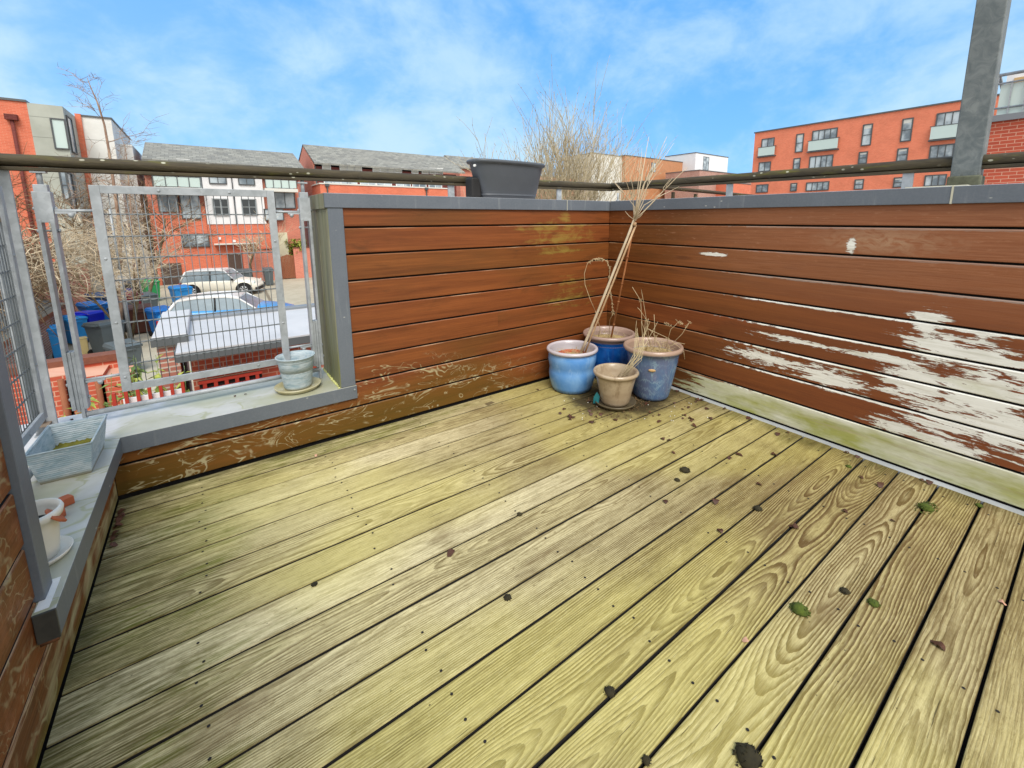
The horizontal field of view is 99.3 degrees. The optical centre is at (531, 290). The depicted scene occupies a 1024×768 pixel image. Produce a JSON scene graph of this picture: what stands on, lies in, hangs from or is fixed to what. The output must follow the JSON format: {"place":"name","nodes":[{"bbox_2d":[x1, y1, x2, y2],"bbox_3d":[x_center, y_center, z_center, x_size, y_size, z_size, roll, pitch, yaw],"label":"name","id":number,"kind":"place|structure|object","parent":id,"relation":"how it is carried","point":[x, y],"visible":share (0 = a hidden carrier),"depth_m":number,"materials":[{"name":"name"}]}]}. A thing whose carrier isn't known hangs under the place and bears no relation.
{"place":"outdoors","nodes":[
{"label":"outdoors","id":0,"kind":"place"},
{"bbox_2d":[46,277,313,394],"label":"paving","id":1,"kind":"structure","parent":0,"point":[294,291],"depth_m":23.04,"materials":[{"name":"concrete"}]},
{"bbox_2d":[0,298,65,364],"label":"outbuilding","id":2,"kind":"structure","parent":1,"relation":"on","point":[48,309],"depth_m":13.63,"materials":[{"name":"red brick"}]},
{"bbox_2d":[0,223,113,335],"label":"climbing plant","id":3,"kind":"object","parent":2,"relation":"on","point":[39,257],"visible":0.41,"depth_m":11.20,"materials":[{"name":"plant"}]},
{"bbox_2d":[0,217,124,346],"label":"climbing plant","id":4,"kind":"object","parent":2,"relation":"on","point":[44,286],"visible":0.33,"depth_m":11.90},
{"bbox_2d":[10,143,63,227],"bbox_3d":[-18.513,-1.445,13.561,6.832,7.084,5.029,-7,12,-36],"label":"bare tree","id":5,"kind":"object","parent":1,"relation":"on","point":[16,199],"visible":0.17,"depth_m":14.74,"materials":[{"name":"brown plant"}]},
{"bbox_2d":[46,324,61,357],"bbox_3d":[-14.589,1.572,13.348,0.280,1.078,0.442,-8,12,-38],"label":"wheelie bin","id":6,"kind":"object","parent":1,"relation":"on","point":[56,350],"visible":0.63,"depth_m":13.22,"materials":[{"name":"plastic"}]},
{"bbox_2d":[34,263,91,314],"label":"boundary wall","id":7,"kind":"structure","parent":1,"relation":"on","point":[64,311],"depth_m":20.39,"materials":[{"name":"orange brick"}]},
{"bbox_2d":[0,214,87,323],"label":"climbing plant","id":8,"kind":"object","parent":7,"relation":"attached to","point":[43,269],"visible":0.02,"depth_m":15.30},
{"bbox_2d":[62,315,87,343],"bbox_3d":[-15.852,1.328,15.067,0.762,0.999,0.550,4,10,23],"label":"wheelie bin","id":9,"kind":"object","parent":1,"relation":"on","point":[80,322],"visible":0.34,"depth_m":14.92,"materials":[{"name":"plastic"}]},
{"bbox_2d":[79,336,88,353],"bbox_3d":[-14.198,1.754,13.731,0.280,0.590,0.280,7,12,36],"label":"storage box","id":10,"kind":"object","parent":1,"relation":"on","point":[84,344],"visible":0.41,"depth_m":13.68,"materials":[{"name":"brown plastic"}]},
{"bbox_2d":[75,310,104,321],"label":"wheelie bin","id":11,"kind":"object","parent":1,"relation":"on","point":[95,315],"visible":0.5,"depth_m":15.39,"materials":[{"name":"plastic"}]},
{"bbox_2d":[75,300,108,319],"bbox_3d":[-16.968,0.966,16.889,0.841,1.119,0.770,4,10,23],"label":"wheelie bin","id":12,"kind":"object","parent":1,"relation":"on","point":[80,306],"visible":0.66,"depth_m":16.59,"materials":[{"name":"blue plastic"}]},
{"bbox_2d":[21,66,167,319],"bbox_3d":[-14.358,-2.834,14.774,3.686,9.019,3.360,0,10,-1],"label":"bare tree","id":13,"kind":"object","parent":1,"relation":"on","point":[115,195],"visible":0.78,"depth_m":14.83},
{"bbox_2d":[81,319,125,353],"bbox_3d":[-13.641,1.475,13.910,0.630,1.079,0.882,1,10,6],"label":"wheelie bin","id":14,"kind":"object","parent":1,"relation":"on","point":[99,334],"visible":0.54,"depth_m":13.64,"materials":[{"name":"grey plastic"}]},
{"bbox_2d":[19,201,207,338],"bbox_3d":[-14.236,-0.658,15.183,5.561,4.921,4.733,4,10,25],"label":"bare shrub","id":15,"kind":"object","parent":1,"relation":"on","point":[94,268],"visible":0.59,"depth_m":14.72,"materials":[{"name":"grey plant"}]},
{"bbox_2d":[108,209,132,338],"bbox_3d":[-14.079,-0.473,14.893,0.119,4.600,0.118,-7,12,-36],"label":"lamp post","id":16,"kind":"object","parent":1,"relation":"on","point":[126,319],"visible":0.44,"depth_m":14.99,"materials":[{"name":"metal"}]},
{"bbox_2d":[102,338,142,369],"bbox_3d":[-11.399,1.853,12.159,0.761,0.899,0.650,5,11,27],"label":"wheelie bin","id":17,"kind":"object","parent":1,"relation":"on","point":[108,346],"visible":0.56,"depth_m":12.06,"materials":[{"name":"grey plastic"}]},
{"bbox_2d":[12,153,235,293],"bbox_3d":[-17.838,-2.247,18.882,8.565,6.882,6.300,-7,12,-36],"label":"bare tree","id":18,"kind":"object","parent":1,"relation":"on","point":[161,244],"visible":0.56,"depth_m":19.10,"materials":[{"name":"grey plant"}]},
{"bbox_2d":[99,128,164,293],"bbox_3d":[-15.634,-2.584,17.226,1.992,7.519,2.566,-7,12,-36],"label":"bare tree","id":19,"kind":"object","parent":1,"relation":"on","point":[125,149],"visible":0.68,"depth_m":17.02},
{"bbox_2d":[128,303,150,332],"bbox_3d":[-14.847,1.054,16.505,0.730,1.059,0.841,-7,12,-36],"label":"wheelie bin","id":20,"kind":"object","parent":1,"relation":"on","point":[141,325],"visible":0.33,"depth_m":16.27,"materials":[{"name":"brown plastic"}]},
{"bbox_2d":[139,292,158,306],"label":"wheelie bin","id":21,"kind":"object","parent":1,"relation":"on","point":[152,295],"visible":0.41,"depth_m":19.47,"materials":[{"name":"grey plastic"}]},
{"bbox_2d":[141,279,159,299],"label":"wheelie bin","id":22,"kind":"object","parent":1,"relation":"on","point":[154,289],"visible":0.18,"depth_m":22.65,"materials":[{"name":"green plastic"}]},
{"bbox_2d":[144,305,169,335],"bbox_3d":[-13.713,1.116,16.116,0.841,1.059,0.690,4,10,24],"label":"wheelie bin","id":23,"kind":"object","parent":1,"relation":"on","point":[155,310],"visible":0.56,"depth_m":15.85,"materials":[{"name":"blue plastic"}]},
{"bbox_2d":[168,284,192,304],"bbox_3d":[-17.182,0.257,21.308,0.841,1.059,0.770,6,11,31],"label":"wheelie bin","id":24,"kind":"object","parent":1,"relation":"on","point":[184,289],"visible":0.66,"depth_m":21.05,"materials":[{"name":"plastic"}]},
{"bbox_2d":[179,268,264,293],"bbox_3d":[-17.638,-0.515,24.891,3.762,1.549,1.955,-3,10,-16],"label":"parked car","id":25,"kind":"object","parent":1,"relation":"on","point":[219,284],"visible":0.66,"depth_m":24.17,"materials":[{"name":"beige paint"}]},
{"bbox_2d":[156,290,293,324],"bbox_3d":[-10.943,0.879,16.066,4.225,1.688,2.002,-4,10,-22],"label":"parked car","id":26,"kind":"object","parent":1,"relation":"on","point":[215,301],"visible":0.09,"depth_m":15.25,"materials":[{"name":"white"}]},
{"bbox_2d":[235,227,267,276],"bbox_3d":[-18.380,-2.317,28.627,2.011,3.739,2.773,-7,12,-36],"label":"bare tree","id":27,"kind":"object","parent":1,"relation":"on","point":[251,247],"visible":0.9,"depth_m":28.64,"materials":[{"name":"brown plant"}]},
{"bbox_2d":[263,267,273,284],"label":"wheelie bin","id":28,"kind":"object","parent":1,"relation":"on","point":[266,279],"visible":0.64,"depth_m":27.98,"materials":[{"name":"grey plastic"}]},
{"bbox_2d":[242,247,311,280],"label":"garden wall","id":29,"kind":"structure","parent":1,"relation":"on","point":[298,264],"depth_m":30.30,"materials":[{"name":"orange brick"}]},
{"bbox_2d":[280,254,294,278],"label":"timber gate","id":30,"kind":"structure","parent":29,"relation":"attached to","point":[288,272],"depth_m":31.04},
{"bbox_2d":[284,238,306,256],"bbox_3d":[-17.058,-2.964,31.592,1.605,2.021,1.484,-7,12,-36],"label":"leafy plant","id":31,"kind":"object","parent":29,"relation":"on","point":[295,244],"visible":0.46,"depth_m":31.38,"materials":[{"name":"green plant"}]},
{"bbox_2d":[278,232,290,275],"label":"outbuilding","id":32,"kind":"structure","parent":1,"relation":"on","point":[284,248],"depth_m":31.20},
{"bbox_2d":[444,54,677,200],"bbox_3d":[0.532,-4.276,19.896,11.166,10.408,9.583,4,10,25],"label":"budding tree","id":33,"kind":"object","parent":1,"relation":"on","point":[562,170],"visible":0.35,"depth_m":18.30,"materials":[{"name":"plant"}]},
{"bbox_2d":[141,142,303,284],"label":"terraced house","id":34,"kind":"structure","parent":0,"point":[286,196],"depth_m":29.37,"materials":[{"name":"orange brick"}]},
{"bbox_2d":[155,186,178,211],"bbox_3d":[-23.031,-5.792,27.495,1.020,1.620,0.110,-7,12,-36],"label":"window","id":35,"kind":"structure","parent":34,"relation":"in","point":[172,198],"depth_m":27.51,"materials":[{"name":"grey"}]},
{"bbox_2d":[160,263,181,284],"bbox_3d":[-23.263,-1.063,28.107,1.044,1.454,0.060,-7,12,-36],"label":"garage door","id":36,"kind":"structure","parent":34,"relation":"in","point":[175,280],"depth_m":28.08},
{"bbox_2d":[179,187,200,218],"bbox_3d":[-22.151,-5.687,28.179,1.020,2.020,0.110,-7,12,-36],"label":"window","id":37,"kind":"structure","parent":34,"relation":"in","point":[195,201],"depth_m":28.20,"materials":[{"name":"grey"}]},
{"bbox_2d":[182,233,209,246],"bbox_3d":[-22.105,-3.329,28.603,1.420,0.870,0.110,-7,12,-36],"label":"window","id":38,"kind":"structure","parent":34,"relation":"in","point":[199,237],"depth_m":28.64,"materials":[{"name":"grey"}]},
{"bbox_2d":[211,198,228,215],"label":"window","id":39,"kind":"structure","parent":34,"relation":"in","point":[217,201],"depth_m":29.14,"materials":[{"name":"grey"}]},
{"bbox_2d":[228,254,242,269],"bbox_3d":[-20.511,-1.632,30.141,0.839,1.888,0.040,-7,12,-36],"label":"door","id":40,"kind":"structure","parent":34,"relation":"in","point":[231,260],"depth_m":30.06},
{"bbox_2d":[241,199,257,213],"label":"window","id":41,"kind":"structure","parent":34,"relation":"in","point":[251,204],"depth_m":30.09,"materials":[{"name":"grey"}]},
{"bbox_2d":[274,192,295,208],"bbox_3d":[-17.800,-6.553,31.331,1.320,1.220,0.110,-7,12,-36],"label":"window","id":42,"kind":"structure","parent":34,"relation":"in","point":[283,200],"depth_m":31.34,"materials":[{"name":"grey"}]},
{"bbox_2d":[150,303,323,391],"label":"garage","id":43,"kind":"structure","parent":0,"point":[297,324],"depth_m":6.67,"materials":[{"name":"white brick"}]},
{"bbox_2d":[443,155,476,196],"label":"terraced house","id":44,"kind":"structure","parent":0,"point":[457,160],"depth_m":50.65,"materials":[{"name":"orange brick"}]},
{"bbox_2d":[0,0,1023,175],"label":"sky","id":45,"kind":"structure","parent":0,"point":[397,76],"materials":[{"name":"blue"}]},
{"bbox_2d":[36,490,1023,767],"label":"deck underlay","id":46,"kind":"object","parent":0,"point":[44,746],"visible":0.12,"depth_m":1.08,"materials":[{"name":"black"}]},
{"bbox_2d":[40,377,1023,767],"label":"deck","id":47,"kind":"structure","parent":46,"relation":"on","point":[218,631],"depth_m":1.19,"materials":[{"name":"yellow"}]},
{"bbox_2d":[546,340,597,393],"bbox_3d":[0.249,0.475,2.713,0.320,0.266,0.320,-7,12,-36],"label":"plant pot","id":48,"kind":"object","parent":47,"relation":"on","point":[572,373],"visible":0.92,"depth_m":2.60,"materials":[{"name":"blue ceramic"}]},
{"bbox_2d":[579,137,680,353],"bbox_3d":[0.580,-0.232,2.555,0.569,1.308,0.212,-1,10,-4],"label":"dead standard tree","id":49,"kind":"object","parent":48,"relation":"on","point":[635,213],"visible":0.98,"depth_m":2.52,"materials":[{"name":"wood"}]},
{"bbox_2d":[583,326,635,376],"bbox_3d":[0.512,0.420,2.914,0.346,0.305,0.346,-7,12,-36],"label":"plant pot","id":50,"kind":"object","parent":47,"relation":"on","point":[612,350],"visible":0.59,"depth_m":2.79,"materials":[{"name":"blue ceramic"}]},
{"bbox_2d":[584,258,614,335],"bbox_3d":[0.415,0.065,2.747,0.192,0.566,0.202,0,10,0],"label":"dry stalk plant","id":51,"kind":"object","parent":50,"relation":"on","point":[607,262],"visible":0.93,"depth_m":2.65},
{"bbox_2d":[611,226,633,336],"bbox_3d":[0.558,-0.033,2.707,0.013,0.773,0.288,-2,10,-13],"label":"bamboo cane","id":52,"kind":"object","parent":50,"relation":"in","point":[627,256],"visible":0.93,"depth_m":2.71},
{"bbox_2d":[595,394,635,410],"bbox_3d":[0.475,0.634,2.488,0.236,0.025,0.236,-7,12,-36],"label":"pot saucer","id":53,"kind":"object","parent":47,"relation":"on","point":[631,403],"visible":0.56,"depth_m":2.42,"materials":[{"name":"ceramic"}]},
{"bbox_2d":[593,363,638,406],"bbox_3d":[0.474,0.541,2.473,0.258,0.196,0.258,-7,12,-36],"label":"plant pot","id":54,"kind":"object","parent":53,"relation":"on","point":[614,391],"visible":0.97,"depth_m":2.40,"materials":[{"name":"ceramic"}]},
{"bbox_2d":[609,319,654,376],"bbox_3d":[0.551,0.342,2.429,0.279,0.403,0.112,3,10,20],"label":"dry stalk plant","id":55,"kind":"object","parent":54,"relation":"on","point":[634,358],"visible":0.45,"depth_m":2.38,"materials":[{"name":"plant"}]},
{"bbox_2d":[623,337,683,400],"bbox_3d":[0.712,0.469,2.582,0.344,0.318,0.344,-7,12,-36],"label":"plant pot","id":56,"kind":"object","parent":47,"relation":"on","point":[655,377],"visible":0.87,"depth_m":2.48,"materials":[{"name":"blue ceramic"}]},
{"bbox_2d":[632,287,690,358],"bbox_3d":[0.731,0.205,2.503,0.243,0.444,0.273,-7,12,-36],"label":"dry stalk plant","id":57,"kind":"object","parent":56,"relation":"in","point":[662,346],"visible":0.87,"depth_m":2.53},
{"bbox_2d":[732,742,763,767],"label":"moss clump","id":58,"kind":"object","parent":47,"relation":"on","point":[748,755],"visible":1,"depth_m":0.85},
{"bbox_2d":[789,601,810,618],"bbox_3d":[0.726,0.857,1.177,0.052,0.017,0.050,7,12,35],"label":"moss clump","id":59,"kind":"object","parent":47,"relation":"on","point":[799,609],"visible":1,"depth_m":1.17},
{"bbox_2d":[915,501,937,513],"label":"moss clump","id":60,"kind":"object","parent":47,"relation":"on","point":[925,507],"visible":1,"depth_m":1.58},
{"bbox_2d":[566,153,622,200],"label":"distant block","id":61,"kind":"structure","parent":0,"point":[616,180],"depth_m":107.45,"materials":[{"name":"paint"}]},
{"bbox_2d":[620,155,682,200],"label":"distant block","id":62,"kind":"structure","parent":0,"point":[667,166],"depth_m":114.96,"materials":[{"name":"orange brick"}]},
{"bbox_2d":[653,187,752,198],"bbox_3d":[2.994,-1.122,7.570,3.903,1.314,0.059,-7,12,-36],"label":"neighbour handrail","id":63,"kind":"object","parent":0,"point":[698,191],"visible":0.27,"depth_m":7.28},
{"bbox_2d":[750,94,999,194],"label":"apartment block","id":64,"kind":"structure","parent":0,"point":[922,132],"depth_m":46.62,"materials":[{"name":"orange brick"}]},
{"bbox_2d":[795,133,803,152],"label":"window","id":65,"kind":"structure","parent":64,"relation":"in","point":[799,137],"depth_m":51.25,"materials":[{"name":"grey"}]},
{"bbox_2d":[805,181,829,190],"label":"window","id":66,"kind":"structure","parent":64,"relation":"in","point":[824,185],"depth_m":50.18,"materials":[{"name":"grey"}]},
{"bbox_2d":[808,154,833,167],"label":"window","id":67,"kind":"structure","parent":64,"relation":"in","point":[823,160],"depth_m":49.66,"materials":[{"name":"grey"}]},
{"bbox_2d":[812,127,837,150],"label":"window","id":68,"kind":"structure","parent":64,"relation":"in","point":[831,132],"depth_m":49.10,"materials":[{"name":"grey"}]},
{"bbox_2d":[861,123,872,145],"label":"window","id":69,"kind":"structure","parent":64,"relation":"in","point":[867,129],"depth_m":46.04,"materials":[{"name":"grey"}]},
{"bbox_2d":[896,147,908,160],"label":"window","id":70,"kind":"structure","parent":64,"relation":"in","point":[902,153],"depth_m":43.91,"materials":[{"name":"grey"}]},
{"bbox_2d":[900,117,913,141],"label":"window","id":71,"kind":"structure","parent":64,"relation":"in","point":[907,123],"depth_m":43.44,"materials":[{"name":"grey"}]},
{"bbox_2d":[923,174,946,186],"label":"window","id":72,"kind":"structure","parent":64,"relation":"in","point":[940,179],"depth_m":42.11,"materials":[{"name":"grey"}]},
{"bbox_2d":[928,143,954,158],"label":"window","id":73,"kind":"structure","parent":64,"relation":"in","point":[944,150],"depth_m":41.56,"materials":[{"name":"grey"}]},
{"bbox_2d":[933,110,959,139],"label":"window","id":74,"kind":"structure","parent":64,"relation":"in","point":[951,117],"depth_m":41.04,"materials":[{"name":"grey"}]},
{"bbox_2d":[983,70,1023,184],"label":"neighbour house","id":75,"kind":"structure","parent":0,"point":[1007,131],"depth_m":9.51,"materials":[{"name":"red brick"}]},
{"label":"ground","id":76,"kind":"structure","parent":0,"visible":0},
{"bbox_2d":[0,97,103,291],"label":"apartment block","id":77,"kind":"structure","parent":76,"relation":"on","point":[44,129],"depth_m":21.30,"materials":[{"name":"orange brick"}]},
{"bbox_2d":[49,118,70,149],"bbox_3d":[-23.428,-7.792,21.589,0.540,1.470,0.110,-7,12,-36],"label":"window","id":78,"kind":"structure","parent":77,"relation":"in","point":[58,126],"depth_m":21.60,"materials":[{"name":"grey"}]},
{"bbox_2d":[58,172,78,199],"bbox_3d":[-23.438,-5.344,21.986,0.540,1.470,0.110,-7,12,-36],"label":"window","id":79,"kind":"structure","parent":77,"relation":"in","point":[63,184],"depth_m":21.92,"materials":[{"name":"grey"}]},
{"bbox_2d":[65,173,76,208],"bbox_3d":[-22.441,-4.843,21.223,0.110,1.820,1.070,-7,12,-36],"label":"window","id":80,"kind":"structure","parent":77,"relation":"in","point":[68,176],"depth_m":21.15,"materials":[{"name":"grey"}]},
{"bbox_2d":[65,115,78,154],"bbox_3d":[-23.761,-8.034,22.469,0.110,1.820,1.070,-7,12,-36],"label":"window","id":81,"kind":"structure","parent":77,"relation":"in","point":[72,139],"depth_m":22.47,"materials":[{"name":"grey"}]},
{"bbox_2d":[7,350,135,424],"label":"garden wall","id":82,"kind":"structure","parent":76,"relation":"on","point":[97,364],"depth_m":6.62,"materials":[{"name":"red brick"}]},
{"bbox_2d":[74,113,157,290],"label":"apartment block","id":83,"kind":"structure","parent":76,"relation":"on","point":[90,127],"depth_m":24.86,"materials":[{"name":"paint"}]},
{"bbox_2d":[90,354,192,409],"bbox_3d":[-4.854,2.154,5.560,1.139,2.450,1.169,8,12,39],"label":"leafy plant","id":84,"kind":"object","parent":76,"relation":"on","point":[158,375],"visible":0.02,"depth_m":5.45,"materials":[{"name":"green plant"}]},
{"bbox_2d":[100,355,190,407],"bbox_3d":[-5.826,2.075,6.493,1.178,2.302,0.811,-4,10,-20],"label":"leafy plant","id":85,"kind":"object","parent":76,"relation":"on","point":[139,371],"visible":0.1,"depth_m":6.40,"materials":[{"name":"green plant"}]},
{"bbox_2d":[111,381,185,405],"bbox_3d":[-4.487,2.265,5.292,0.640,2.313,0.070,-7,12,-36],"label":"timber fence","id":86,"kind":"object","parent":76,"relation":"on","point":[148,396],"visible":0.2,"depth_m":5.10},
{"bbox_2d":[199,370,261,389],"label":"timber gate","id":87,"kind":"structure","parent":76,"relation":"on","point":[225,380],"depth_m":6.34,"materials":[{"name":"red"}]},
{"bbox_2d":[298,144,464,246],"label":"terraced house","id":88,"kind":"structure","parent":76,"relation":"on","point":[325,157],"depth_m":36.58,"materials":[{"name":"red brick"}]},
{"bbox_2d":[665,152,728,171],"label":"distant block","id":89,"kind":"structure","parent":76,"relation":"on","point":[698,161],"depth_m":122.59,"materials":[{"name":"grey"}]},
{"bbox_2d":[665,169,750,198],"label":"distant block","id":90,"kind":"structure","parent":76,"relation":"on","point":[683,174],"depth_m":111.29,"materials":[{"name":"pink brick"}]},
{"bbox_2d":[715,183,750,196],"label":"distant block","id":91,"kind":"structure","parent":76,"relation":"on","point":[744,188],"depth_m":112.46,"materials":[{"name":"orange brick"}]},
{"bbox_3d":[3.597,2.244,3.648,10.930,2.850,4.000,-7,12,-36],"label":"house wall","id":92,"kind":"object","parent":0,"visible":0},
{"bbox_2d":[0,336,122,767],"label":"parapet wall","id":93,"kind":"structure","parent":92,"relation":"on","point":[42,604],"depth_m":0.90,"materials":[{"name":"brown"}]},
{"bbox_2d":[0,186,47,446],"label":"panel","id":94,"kind":"object","parent":93,"relation":"attached to","point":[32,427],"visible":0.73,"depth_m":1.46,"materials":[{"name":"metal"}]},
{"bbox_2d":[48,535,73,565],"bbox_3d":[-1.182,0.634,1.036,0.128,0.015,0.128,-7,12,-36],"label":"pot saucer","id":95,"kind":"object","parent":93,"relation":"on","point":[66,543],"visible":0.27,"depth_m":1.07,"materials":[{"name":"ceramic"}]},
{"bbox_2d":[35,498,63,559],"bbox_3d":[-1.182,0.579,1.026,0.120,0.120,0.120,-7,12,-36],"label":"plant pot","id":96,"kind":"object","parent":95,"relation":"on","point":[50,528],"visible":0.3,"depth_m":1.04,"materials":[{"name":"ceramic"}]},
{"bbox_2d":[25,414,107,484],"bbox_3d":[-1.517,0.520,1.434,0.150,0.110,0.250,-7,12,-35],"label":"trough planter","id":97,"kind":"object","parent":93,"relation":"on","point":[62,450],"visible":0.98,"depth_m":1.38,"materials":[{"name":"metal"}]},
{"bbox_2d":[58,494,74,506],"bbox_3d":[-1.333,0.598,1.228,0.036,0.024,0.052,4,10,24],"label":"terracotta shard","id":98,"kind":"object","parent":93,"relation":"on","point":[67,499],"visible":0.48,"depth_m":1.23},
{"bbox_2d":[19,193,611,506],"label":"parapet wall","id":99,"kind":"structure","parent":92,"relation":"on","point":[428,304],"depth_m":2.23,"materials":[{"name":"brown"}]},
{"bbox_2d":[0,170,57,437],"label":"balustrade post","id":100,"kind":"object","parent":99,"relation":"on","point":[11,207],"visible":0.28,"depth_m":1.58,"materials":[{"name":"metal"}]},
{"bbox_2d":[29,171,90,417],"bbox_3d":[-1.773,0.043,1.642,0.062,0.984,0.048,-7,12,-36],"label":"balustrade post","id":101,"kind":"object","parent":99,"relation":"on","point":[44,206],"visible":0.98,"depth_m":1.63,"materials":[{"name":"metal"}]},
{"bbox_2d":[86,367,320,416],"bbox_3d":[-1.416,0.442,1.965,0.847,0.022,0.020,-7,12,-36],"label":"tube rail","id":102,"kind":"object","parent":99,"relation":"on","point":[166,398],"visible":1,"depth_m":1.88,"materials":[{"name":"metal"}]},
{"bbox_2d":[274,377,320,394],"bbox_3d":[-1.119,0.455,2.082,0.200,0.022,0.200,-7,12,-36],"label":"pot saucer","id":103,"kind":"object","parent":99,"relation":"on","point":[279,388],"visible":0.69,"depth_m":2.04,"materials":[{"name":"beige ceramic"}]},
{"bbox_2d":[275,350,314,390],"bbox_3d":[-1.119,0.382,2.070,0.168,0.158,0.168,-7,12,-36],"label":"plant pot","id":104,"kind":"object","parent":103,"relation":"on","point":[296,370],"visible":1,"depth_m":2.02,"materials":[{"name":"metal"}]},
{"bbox_2d":[297,180,323,377],"bbox_3d":[-1.090,-0.043,2.144,0.062,0.984,0.048,-7,12,-36],"label":"balustrade post","id":105,"kind":"object","parent":99,"relation":"on","point":[304,207],"visible":0.92,"depth_m":2.13,"materials":[{"name":"metal"}]},
{"bbox_2d":[54,185,311,391],"bbox_3d":[-1.420,-0.025,1.875,0.802,0.815,0.031,-7,12,-36],"label":"panel","id":106,"kind":"object","parent":105,"relation":"attached to","point":[102,236],"visible":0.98,"depth_m":1.83,"materials":[{"name":"metal"}]},
{"bbox_2d":[465,158,544,198],"bbox_3d":[-0.150,-0.661,2.615,0.518,0.213,0.212,-7,12,-36],"label":"balcony planter","id":107,"kind":"object","parent":99,"relation":"on","point":[495,178],"visible":0.91,"depth_m":2.50,"materials":[{"name":"grey plastic"}]},
{"bbox_2d":[607,183,1023,515],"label":"parapet wall","id":108,"kind":"structure","parent":92,"relation":"on","point":[884,327],"depth_m":1.92,"materials":[{"name":"brown"}]},
{"bbox_2d":[0,151,1023,200],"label":"handrail","id":109,"kind":"object","parent":108,"relation":"attached to","point":[907,169],"visible":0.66,"depth_m":1.97,"materials":[{"name":"metal"}]},
{"bbox_2d":[946,0,1011,185],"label":"steel column","id":110,"kind":"structure","parent":108,"relation":"on","point":[987,43],"depth_m":1.70,"materials":[{"name":"metal"}]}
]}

